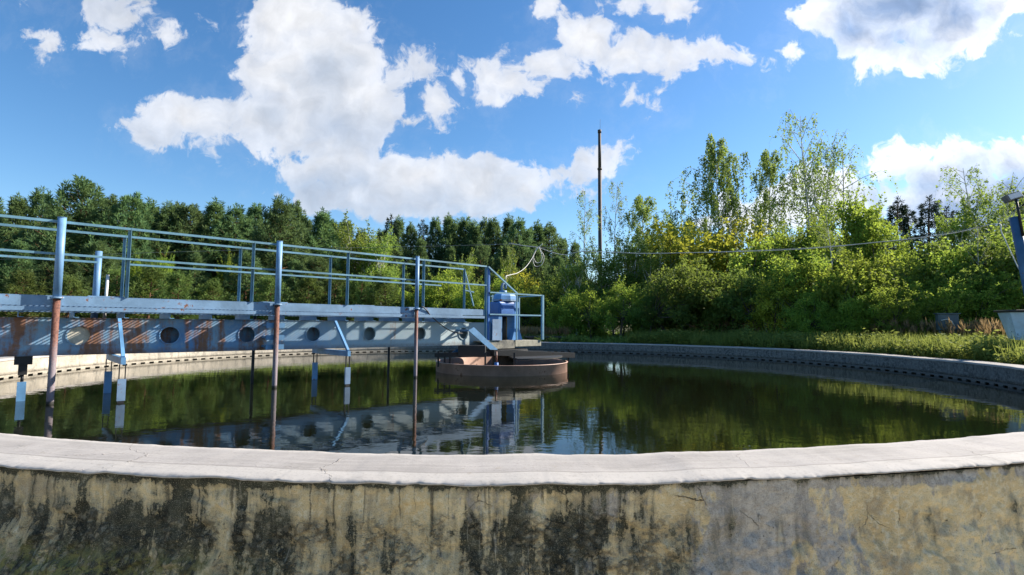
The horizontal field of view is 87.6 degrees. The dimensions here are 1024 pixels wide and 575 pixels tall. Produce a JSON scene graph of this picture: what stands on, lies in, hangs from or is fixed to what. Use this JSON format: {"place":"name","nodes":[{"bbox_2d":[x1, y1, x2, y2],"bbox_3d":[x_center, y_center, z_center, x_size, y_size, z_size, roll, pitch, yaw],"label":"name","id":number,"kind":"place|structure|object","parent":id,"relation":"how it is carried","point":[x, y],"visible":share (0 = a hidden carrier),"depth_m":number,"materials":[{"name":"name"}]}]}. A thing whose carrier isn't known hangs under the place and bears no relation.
{"place":"outdoors","nodes":[
{"label":"outdoors","id":0,"kind":"place"},
{"bbox_2d":[15,225,987,258],"bbox_3d":[-12.451,-1.149,20.845,52.536,0.658,1.280,-1,-4,13],"label":"support wire","id":1,"kind":"object","parent":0,"point":[566,249],"visible":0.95,"depth_m":18.19,"materials":[{"name":"metal"}]},
{"bbox_2d":[505,223,1018,280],"bbox_3d":[6.801,-0.431,16.013,14.022,2.497,4.304,0,-4,2],"label":"overhead cable","id":2,"kind":"object","parent":1,"relation":"hanging from","point":[761,250],"visible":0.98,"depth_m":16.17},
{"bbox_2d":[0,0,1023,281],"label":"sky","id":3,"kind":"structure","parent":0,"point":[374,110],"materials":[{"name":"blue"}]},
{"bbox_3d":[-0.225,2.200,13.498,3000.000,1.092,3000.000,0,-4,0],"label":"ground","id":4,"kind":"structure","parent":0,"visible":0},
{"bbox_2d":[0,197,41,288],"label":"pine tree","id":5,"kind":"object","parent":4,"relation":"on","point":[4,245],"visible":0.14,"depth_m":41.94,"materials":[{"name":"green plant"}]},
{"bbox_2d":[0,192,43,289],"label":"pine tree","id":6,"kind":"object","parent":4,"relation":"on","point":[17,206],"visible":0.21,"depth_m":44.40,"materials":[{"name":"green plant"}]},
{"bbox_2d":[0,237,47,314],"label":"pine tree","id":7,"kind":"object","parent":4,"relation":"on","point":[7,270],"visible":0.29,"depth_m":34.11,"materials":[{"name":"green plant"}]},
{"bbox_2d":[0,269,64,317],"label":"young pine","id":8,"kind":"object","parent":4,"relation":"on","point":[12,287],"visible":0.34,"depth_m":28.95,"materials":[{"name":"green plant"}]},
{"bbox_2d":[6,185,74,265],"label":"pine tree","id":9,"kind":"object","parent":4,"relation":"on","point":[35,199],"visible":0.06,"depth_m":45.95,"materials":[{"name":"green plant"}]},
{"bbox_2d":[1,244,92,317],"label":"pine tree","id":10,"kind":"object","parent":4,"relation":"on","point":[40,276],"visible":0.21,"depth_m":32.67,"materials":[{"name":"green plant"}]},
{"bbox_2d":[39,274,91,317],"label":"young pine","id":11,"kind":"object","parent":4,"relation":"on","point":[76,284],"visible":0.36,"depth_m":27.89,"materials":[{"name":"green plant"}]},
{"bbox_2d":[0,174,147,293],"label":"pine tree","id":12,"kind":"object","parent":4,"relation":"on","point":[83,191],"visible":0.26,"depth_m":41.28,"materials":[{"name":"green plant"}]},
{"bbox_2d":[45,239,143,317],"bbox_3d":[-27.098,-0.025,35.044,6.069,6.381,5.946,3,-5,-31],"label":"pine tree","id":13,"kind":"object","parent":4,"relation":"on","point":[88,268],"visible":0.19,"depth_m":34.74,"materials":[{"name":"green plant"}]},
{"bbox_2d":[75,264,146,318],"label":"young pine","id":14,"kind":"object","parent":4,"relation":"on","point":[114,273],"visible":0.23,"depth_m":29.65,"materials":[{"name":"green plant"}]},
{"bbox_2d":[66,191,183,315],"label":"pine tree","id":15,"kind":"object","parent":4,"relation":"on","point":[127,206],"visible":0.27,"depth_m":42.30,"materials":[{"name":"green plant"}]},
{"bbox_2d":[123,261,179,318],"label":"young pine","id":16,"kind":"object","parent":4,"relation":"on","point":[153,274],"visible":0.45,"depth_m":29.88,"materials":[{"name":"green plant"}]},
{"bbox_2d":[136,200,206,294],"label":"pine tree","id":17,"kind":"object","parent":4,"relation":"on","point":[164,213],"visible":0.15,"depth_m":44.78,"materials":[{"name":"green plant"}]},
{"bbox_2d":[145,269,201,319],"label":"young pine","id":18,"kind":"object","parent":4,"relation":"on","point":[174,282],"visible":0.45,"depth_m":28.73,"materials":[{"name":"green plant"}]},
{"bbox_2d":[142,203,237,286],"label":"pine tree","id":19,"kind":"object","parent":4,"relation":"on","point":[196,218],"visible":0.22,"depth_m":45.12,"materials":[{"name":"green plant"}]},
{"bbox_2d":[155,250,224,318],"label":"pine tree","id":20,"kind":"object","parent":4,"relation":"on","point":[196,258],"visible":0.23,"depth_m":35.84,"materials":[{"name":"green plant"}]},
{"bbox_2d":[183,197,238,276],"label":"pine tree","id":21,"kind":"object","parent":4,"relation":"on","point":[213,209],"visible":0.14,"depth_m":48.02,"materials":[{"name":"green plant"}]},
{"bbox_2d":[194,277,234,319],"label":"young pine","id":22,"kind":"object","parent":4,"relation":"on","point":[211,287],"visible":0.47,"depth_m":29.82,"materials":[{"name":"green plant"}]},
{"bbox_2d":[193,203,275,315],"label":"pine tree","id":23,"kind":"object","parent":4,"relation":"on","point":[239,228],"visible":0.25,"depth_m":46.51,"materials":[{"name":"green plant"}]},
{"bbox_2d":[204,249,271,319],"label":"pine tree","id":24,"kind":"object","parent":4,"relation":"on","point":[233,284],"visible":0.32,"depth_m":36.61,"materials":[{"name":"green plant"}]},
{"bbox_2d":[214,194,320,316],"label":"pine tree","id":25,"kind":"object","parent":4,"relation":"on","point":[278,219],"visible":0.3,"depth_m":43.74,"materials":[{"name":"green plant"}]},
{"bbox_2d":[249,275,298,320],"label":"young pine","id":26,"kind":"object","parent":4,"relation":"on","point":[266,291],"visible":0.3,"depth_m":30.70,"materials":[{"name":"green plant"}]},
{"bbox_2d":[263,259,314,319],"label":"pine tree","id":27,"kind":"object","parent":4,"relation":"on","point":[294,265],"visible":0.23,"depth_m":36.76,"materials":[{"name":"green plant"}]},
{"bbox_2d":[260,199,325,282],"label":"pine tree","id":28,"kind":"object","parent":4,"relation":"on","point":[301,216],"visible":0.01,"depth_m":49.12,"materials":[{"name":"green plant"}]},
{"bbox_2d":[283,273,327,320],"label":"young pine","id":29,"kind":"object","parent":4,"relation":"on","point":[309,285],"visible":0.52,"depth_m":30.69,"materials":[{"name":"green plant"}]},
{"bbox_2d":[282,256,353,318],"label":"pine tree","id":30,"kind":"object","parent":4,"relation":"on","point":[320,265],"visible":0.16,"depth_m":37.62,"materials":[{"name":"green plant"}]},
{"bbox_2d":[300,206,350,304],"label":"pine tree","id":31,"kind":"object","parent":4,"relation":"on","point":[322,220],"visible":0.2,"depth_m":49.96,"materials":[{"name":"green plant"}]},
{"bbox_2d":[306,269,358,320],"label":"young pine","id":32,"kind":"object","parent":4,"relation":"on","point":[335,290],"visible":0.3,"depth_m":31.76,"materials":[{"name":"green plant"}]},
{"bbox_2d":[324,272,381,321],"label":"young pine","id":33,"kind":"object","parent":4,"relation":"on","point":[363,291],"visible":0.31,"depth_m":31.71,"materials":[{"name":"green plant"}]},
{"bbox_2d":[332,209,395,302],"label":"birch tree","id":34,"kind":"object","parent":4,"relation":"on","point":[344,237],"visible":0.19,"depth_m":51.34,"materials":[{"name":"green plant"}]},
{"bbox_2d":[353,224,409,320],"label":"birch tree","id":35,"kind":"object","parent":4,"relation":"on","point":[379,270],"visible":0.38,"depth_m":49.64,"materials":[{"name":"green plant"}]},
{"bbox_2d":[366,273,408,321],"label":"young pine","id":36,"kind":"object","parent":4,"relation":"on","point":[378,287],"visible":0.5,"depth_m":31.78,"materials":[{"name":"green plant"}]},
{"bbox_2d":[376,237,414,321],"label":"pine tree","id":37,"kind":"object","parent":4,"relation":"on","point":[398,253],"visible":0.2,"depth_m":54.70,"materials":[{"name":"green plant"}]},
{"bbox_2d":[398,222,431,297],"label":"conifer","id":38,"kind":"object","parent":4,"relation":"on","point":[408,240],"visible":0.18,"depth_m":69.83,"materials":[{"name":"plant"}]},
{"bbox_2d":[398,236,435,306],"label":"pine tree","id":39,"kind":"object","parent":4,"relation":"on","point":[421,252],"visible":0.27,"depth_m":56.05,"materials":[{"name":"green plant"}]},
{"bbox_2d":[412,267,471,307],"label":"leafy shrub","id":40,"kind":"object","parent":4,"relation":"on","point":[435,298],"visible":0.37,"depth_m":32.14,"materials":[{"name":"green plant"}]},
{"bbox_2d":[431,212,461,281],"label":"conifer","id":41,"kind":"object","parent":4,"relation":"on","point":[448,230],"visible":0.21,"depth_m":71.17,"materials":[{"name":"plant"}]},
{"bbox_2d":[440,219,490,283],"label":"conifer","id":42,"kind":"object","parent":4,"relation":"on","point":[474,231],"visible":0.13,"depth_m":69.82,"materials":[{"name":"plant"}]},
{"bbox_2d":[447,248,483,306],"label":"birch tree","id":43,"kind":"object","parent":4,"relation":"on","point":[458,273],"visible":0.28,"depth_m":41.90,"materials":[{"name":"green plant"}]},
{"bbox_2d":[449,276,491,322],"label":"leafy shrub","id":44,"kind":"object","parent":4,"relation":"on","point":[478,301],"visible":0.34,"depth_m":30.52,"materials":[{"name":"green plant"}]},
{"bbox_2d":[459,241,499,294],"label":"pine tree","id":45,"kind":"object","parent":4,"relation":"on","point":[481,259],"visible":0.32,"depth_m":57.70,"materials":[{"name":"green plant"}]},
{"bbox_2d":[478,217,503,275],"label":"conifer","id":46,"kind":"object","parent":4,"relation":"on","point":[494,231],"visible":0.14,"depth_m":71.17,"materials":[{"name":"plant"}]},
{"bbox_2d":[0,342,1023,574],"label":"settling tank","id":47,"kind":"object","parent":4,"relation":"on","point":[953,506],"visible":0.92,"depth_m":2.70,"materials":[{"name":"concrete"}]},
{"bbox_2d":[0,214,543,403],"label":"scraper bridge","id":48,"kind":"structure","parent":47,"relation":"on","point":[24,340],"depth_m":9.47,"materials":[{"name":"paint"}]},
{"bbox_2d":[490,283,521,339],"bbox_3d":[-0.155,0.624,14.155,0.896,1.522,0.476,4,-6,-43],"label":"drive unit","id":49,"kind":"object","parent":48,"relation":"on","point":[503,304],"visible":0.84,"depth_m":14.03,"materials":[{"name":"paint"}]},
{"bbox_2d":[0,351,1023,454],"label":"water","id":50,"kind":"structure","parent":47,"relation":"in","point":[606,403],"depth_m":7.58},
{"bbox_2d":[435,345,574,376],"bbox_3d":[-0.147,2.290,13.672,3.614,1.660,3.376,0,-4,0],"label":"feed well","id":51,"kind":"object","parent":50,"relation":"in","point":[473,360],"visible":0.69,"depth_m":12.73,"materials":[{"name":"metal"}]},
{"bbox_2d":[491,286,547,327],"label":"leafy shrub","id":52,"kind":"object","parent":4,"relation":"on","point":[523,308],"visible":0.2,"depth_m":29.60,"materials":[{"name":"green plant"}]},
{"bbox_2d":[490,216,550,281],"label":"conifer","id":53,"kind":"object","parent":4,"relation":"on","point":[521,238],"visible":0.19,"depth_m":69.47,"materials":[{"name":"plant"}]},
{"bbox_2d":[513,284,560,328],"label":"leafy shrub","id":54,"kind":"object","parent":4,"relation":"on","point":[534,301],"visible":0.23,"depth_m":30.48,"materials":[{"name":"green plant"}]},
{"bbox_2d":[522,248,552,290],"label":"pine tree","id":55,"kind":"object","parent":4,"relation":"on","point":[537,257],"visible":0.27,"depth_m":56.88,"materials":[{"name":"green plant"}]},
{"bbox_2d":[521,222,582,285],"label":"conifer","id":56,"kind":"object","parent":4,"relation":"on","point":[549,233],"visible":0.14,"depth_m":72.70,"materials":[{"name":"plant"}]},
{"bbox_2d":[528,270,586,325],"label":"leafy shrub","id":57,"kind":"object","parent":4,"relation":"on","point":[547,288],"visible":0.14,"depth_m":30.73,"materials":[{"name":"green plant"}]},
{"bbox_2d":[544,289,595,337],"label":"leafy shrub","id":58,"kind":"object","parent":4,"relation":"on","point":[566,311],"visible":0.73,"depth_m":26.16,"materials":[{"name":"green plant"}]},
{"bbox_2d":[551,247,600,334],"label":"birch bush","id":59,"kind":"object","parent":4,"relation":"on","point":[566,274],"visible":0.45,"depth_m":29.86,"materials":[{"name":"green plant"}]},
{"bbox_2d":[521,332,633,342],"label":"weeds","id":60,"kind":"object","parent":4,"relation":"on","point":[600,339],"visible":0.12,"depth_m":24.67,"materials":[{"name":"green plant"}]},
{"bbox_2d":[568,190,602,330],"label":"birch tree","id":61,"kind":"object","parent":4,"relation":"on","point":[585,215],"visible":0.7,"depth_m":33.49,"materials":[{"name":"green plant"}]},
{"bbox_2d":[566,280,617,338],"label":"leafy shrub","id":62,"kind":"object","parent":4,"relation":"on","point":[595,330],"visible":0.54,"depth_m":26.01,"materials":[{"name":"green plant"}]},
{"bbox_2d":[597,129,601,317],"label":"pole","id":63,"kind":"object","parent":4,"relation":"on","point":[599,168],"visible":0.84,"depth_m":106.32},
{"bbox_2d":[578,235,630,328],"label":"birch bush","id":64,"kind":"object","parent":4,"relation":"on","point":[603,268],"visible":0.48,"depth_m":30.54,"materials":[{"name":"green plant"}]},
{"bbox_2d":[586,273,645,337],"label":"leafy shrub","id":65,"kind":"object","parent":4,"relation":"on","point":[619,312],"visible":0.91,"depth_m":25.42,"materials":[{"name":"green plant"}]},
{"bbox_2d":[602,181,629,331],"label":"birch tree","id":66,"kind":"object","parent":4,"relation":"on","point":[620,205],"visible":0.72,"depth_m":35.46,"materials":[{"name":"green plant"}]},
{"bbox_2d":[606,225,659,300],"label":"birch bush","id":67,"kind":"object","parent":4,"relation":"on","point":[633,277],"visible":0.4,"depth_m":30.60,"materials":[{"name":"green plant"}]},
{"bbox_2d":[622,283,672,332],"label":"dark bush","id":68,"kind":"object","parent":4,"relation":"on","point":[644,326],"visible":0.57,"depth_m":25.01,"materials":[{"name":"green plant"}]},
{"bbox_2d":[611,194,684,273],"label":"birch tree","id":69,"kind":"object","parent":4,"relation":"on","point":[639,206],"visible":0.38,"depth_m":36.06,"materials":[{"name":"green plant"}]},
{"bbox_2d":[636,240,678,324],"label":"birch bush","id":70,"kind":"object","parent":4,"relation":"on","point":[653,264],"visible":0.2,"depth_m":28.82,"materials":[{"name":"green plant"}]},
{"bbox_2d":[624,255,735,335],"bbox_3d":[8.324,0.611,25.445,5.377,4.384,5.814,-3,-5,41],"label":"dark bush","id":71,"kind":"object","parent":4,"relation":"on","point":[689,300],"visible":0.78,"depth_m":24.12,"materials":[{"name":"green plant"}]},
{"bbox_2d":[634,217,770,331],"bbox_3d":[10.429,-0.457,29.841,7.468,7.421,8.236,0,-4,3],"label":"yellowing tree","id":72,"kind":"object","parent":4,"relation":"on","point":[679,242],"visible":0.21,"depth_m":29.14,"materials":[{"name":"green plant"}]},
{"bbox_2d":[665,133,780,256],"bbox_3d":[12.677,-3.219,33.187,6.036,13.247,4.752,1,-4,-12],"label":"birch tree","id":73,"kind":"object","parent":4,"relation":"on","point":[714,163],"visible":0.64,"depth_m":33.55,"materials":[{"name":"green plant"}]},
{"bbox_2d":[695,211,772,307],"bbox_3d":[12.609,-0.587,30.278,4.999,7.684,5.201,-1,-4,16],"label":"yellowing tree","id":74,"kind":"object","parent":4,"relation":"on","point":[734,227],"visible":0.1,"depth_m":29.67,"materials":[{"name":"green plant"}]},
{"bbox_2d":[699,261,789,332],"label":"dark bush","id":75,"kind":"object","parent":4,"relation":"on","point":[744,294],"visible":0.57,"depth_m":23.45,"materials":[{"name":"green plant"}]},
{"bbox_2d":[742,275,805,334],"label":"thicket bush","id":76,"kind":"object","parent":4,"relation":"on","point":[762,314],"visible":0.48,"depth_m":22.02,"materials":[{"name":"green plant"}]},
{"bbox_2d":[716,233,832,331],"bbox_3d":[12.765,0.174,26.890,6.585,5.682,5.879,4,-6,-43],"label":"thicket bush","id":77,"kind":"object","parent":4,"relation":"on","point":[744,261],"visible":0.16,"depth_m":26.49,"materials":[{"name":"green plant"}]},
{"bbox_2d":[740,148,815,255],"bbox_3d":[17.256,-2.964,34.891,4.925,12.850,3.618,-2,-5,33],"label":"birch tree","id":78,"kind":"object","parent":4,"relation":"on","point":[769,170],"visible":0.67,"depth_m":35.15,"materials":[{"name":"green plant"}]},
{"bbox_2d":[743,219,829,271],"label":"thicket bush","id":79,"kind":"object","parent":4,"relation":"on","point":[782,240],"visible":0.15,"depth_m":27.95,"materials":[{"name":"green plant"}]},
{"bbox_2d":[751,253,825,334],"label":"thicket bush","id":80,"kind":"object","parent":4,"relation":"on","point":[769,288],"visible":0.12,"depth_m":22.07,"materials":[{"name":"green plant"}]},
{"bbox_2d":[769,291,841,335],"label":"thicket bush","id":81,"kind":"object","parent":4,"relation":"on","point":[804,322],"visible":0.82,"depth_m":20.10,"materials":[{"name":"green plant"}]},
{"bbox_2d":[767,109,858,235],"bbox_3d":[19.087,-3.806,34.279,5.993,14.451,4.964,2,-4,-24],"label":"birch tree","id":82,"kind":"object","parent":4,"relation":"on","point":[803,163],"visible":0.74,"depth_m":33.90,"materials":[{"name":"green plant"}]},
{"bbox_2d":[622,324,1023,364],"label":"weeds","id":83,"kind":"object","parent":4,"relation":"on","point":[989,348],"visible":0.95,"depth_m":16.68,"materials":[{"name":"green plant"}]},
{"bbox_2d":[766,238,889,323],"bbox_3d":[13.193,0.273,22.093,4.926,4.613,4.226,2,-4,-25],"label":"thicket bush","id":84,"kind":"object","parent":4,"relation":"on","point":[816,260],"visible":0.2,"depth_m":21.66,"materials":[{"name":"green plant"}]},
{"bbox_2d":[813,208,844,277],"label":"birch tree","id":85,"kind":"object","parent":4,"relation":"on","point":[828,232],"visible":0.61,"depth_m":22.60,"materials":[{"name":"green plant"}]},
{"bbox_2d":[774,144,897,236],"bbox_3d":[20.300,-2.835,33.881,6.326,12.462,4.446,2,-4,-19],"label":"birch tree","id":86,"kind":"object","parent":4,"relation":"on","point":[851,166],"visible":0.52,"depth_m":33.81,"materials":[{"name":"green plant"}]},
{"bbox_2d":[780,245,901,334],"bbox_3d":[13.342,0.421,21.143,4.822,4.162,4.306,4,-5,-38],"label":"thicket bush","id":87,"kind":"object","parent":4,"relation":"on","point":[846,287],"visible":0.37,"depth_m":20.38,"materials":[{"name":"green plant"}]},
{"bbox_2d":[675,317,1023,341],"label":"dry grass","id":88,"kind":"structure","parent":4,"relation":"on","point":[986,326],"depth_m":17.07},
{"bbox_2d":[803,179,910,272],"bbox_3d":[16.084,-1.255,25.153,3.834,8.136,3.898,1,-4,-11],"label":"maple tree","id":89,"kind":"object","parent":4,"relation":"on","point":[871,226],"visible":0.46,"depth_m":24.82,"materials":[{"name":"green plant"}]},
{"bbox_2d":[830,282,896,337],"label":"thicket bush","id":90,"kind":"object","parent":4,"relation":"on","point":[849,320],"visible":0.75,"depth_m":19.18,"materials":[{"name":"green plant"}]},
{"bbox_2d":[820,239,935,308],"bbox_3d":[14.278,0.435,21.027,3.702,4.462,3.682,2,-4,-21],"label":"thicket bush","id":91,"kind":"object","parent":4,"relation":"on","point":[886,277],"visible":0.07,"depth_m":20.23,"materials":[{"name":"green plant"}]},
{"bbox_2d":[849,199,913,274],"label":"maple tree","id":92,"kind":"object","parent":4,"relation":"on","point":[901,246],"visible":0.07,"depth_m":24.58,"materials":[{"name":"green plant"}]},
{"bbox_2d":[858,276,939,336],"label":"thicket bush","id":93,"kind":"object","parent":4,"relation":"on","point":[894,307],"visible":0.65,"depth_m":18.48,"materials":[{"name":"green plant"}]},
{"bbox_2d":[882,195,919,260],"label":"spruce tree","id":94,"kind":"object","parent":4,"relation":"on","point":[892,215],"visible":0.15,"depth_m":59.99,"materials":[{"name":"plant"}]},
{"bbox_2d":[876,245,956,317],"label":"thicket bush","id":95,"kind":"object","parent":4,"relation":"on","point":[912,269],"visible":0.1,"depth_m":20.19,"materials":[{"name":"green plant"}]},
{"bbox_2d":[875,276,977,338],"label":"thicket bush","id":96,"kind":"object","parent":4,"relation":"on","point":[946,306],"visible":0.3,"depth_m":18.45,"materials":[{"name":"green plant"}]},
{"bbox_2d":[910,194,944,255],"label":"spruce tree","id":97,"kind":"object","parent":4,"relation":"on","point":[921,224],"visible":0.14,"depth_m":60.59,"materials":[{"name":"plant"}]},
{"bbox_2d":[887,249,1001,319],"bbox_3d":[16.378,0.513,20.491,4.483,3.868,4.003,-1,-4,14],"label":"thicket bush","id":98,"kind":"object","parent":4,"relation":"on","point":[923,265],"visible":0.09,"depth_m":19.98,"materials":[{"name":"green plant"}]},
{"bbox_2d":[888,224,1021,319],"bbox_3d":[17.871,0.010,20.107,5.728,4.904,6.194,3,-5,-30],"label":"thicket bush","id":99,"kind":"object","parent":4,"relation":"on","point":[994,258],"visible":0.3,"depth_m":19.35,"materials":[{"name":"green plant"}]},
{"bbox_2d":[911,272,999,336],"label":"thicket bush","id":100,"kind":"object","parent":4,"relation":"on","point":[968,309],"visible":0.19,"depth_m":18.26,"materials":[{"name":"green plant"}]},
{"bbox_2d":[904,219,1017,282],"bbox_3d":[17.271,0.084,20.503,4.264,5.168,4.288,-2,-5,30],"label":"thicket bush","id":101,"kind":"object","parent":4,"relation":"on","point":[948,261],"visible":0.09,"depth_m":19.83,"materials":[{"name":"green plant"}]},
{"bbox_2d":[933,178,1010,256],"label":"birch tree","id":102,"kind":"object","parent":4,"relation":"on","point":[966,218],"visible":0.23,"depth_m":23.90,"materials":[{"name":"green plant"}]},
{"bbox_2d":[934,163,1023,245],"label":"birch tree","id":103,"kind":"object","parent":4,"relation":"on","point":[1004,214],"visible":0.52,"depth_m":23.89,"materials":[{"name":"green plant"}]},
{"bbox_2d":[938,266,1023,337],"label":"thicket bush","id":104,"kind":"object","parent":4,"relation":"on","point":[991,314],"visible":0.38,"depth_m":17.98,"materials":[{"name":"green plant"}]},
{"bbox_2d":[954,271,1023,340],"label":"thicket bush","id":105,"kind":"object","parent":4,"relation":"on","point":[1010,293],"visible":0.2,"depth_m":17.98,"materials":[{"name":"green plant"}]},
{"bbox_2d":[993,310,1023,346],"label":"metal box","id":106,"kind":"object","parent":4,"relation":"on","point":[1012,321],"visible":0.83,"depth_m":12.97,"materials":[{"name":"metal"}]},
{"bbox_2d":[1001,191,1023,293],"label":"lamp post","id":107,"kind":"object","parent":4,"relation":"on","point":[1016,226],"visible":1,"depth_m":13.37,"materials":[{"name":"metal"}]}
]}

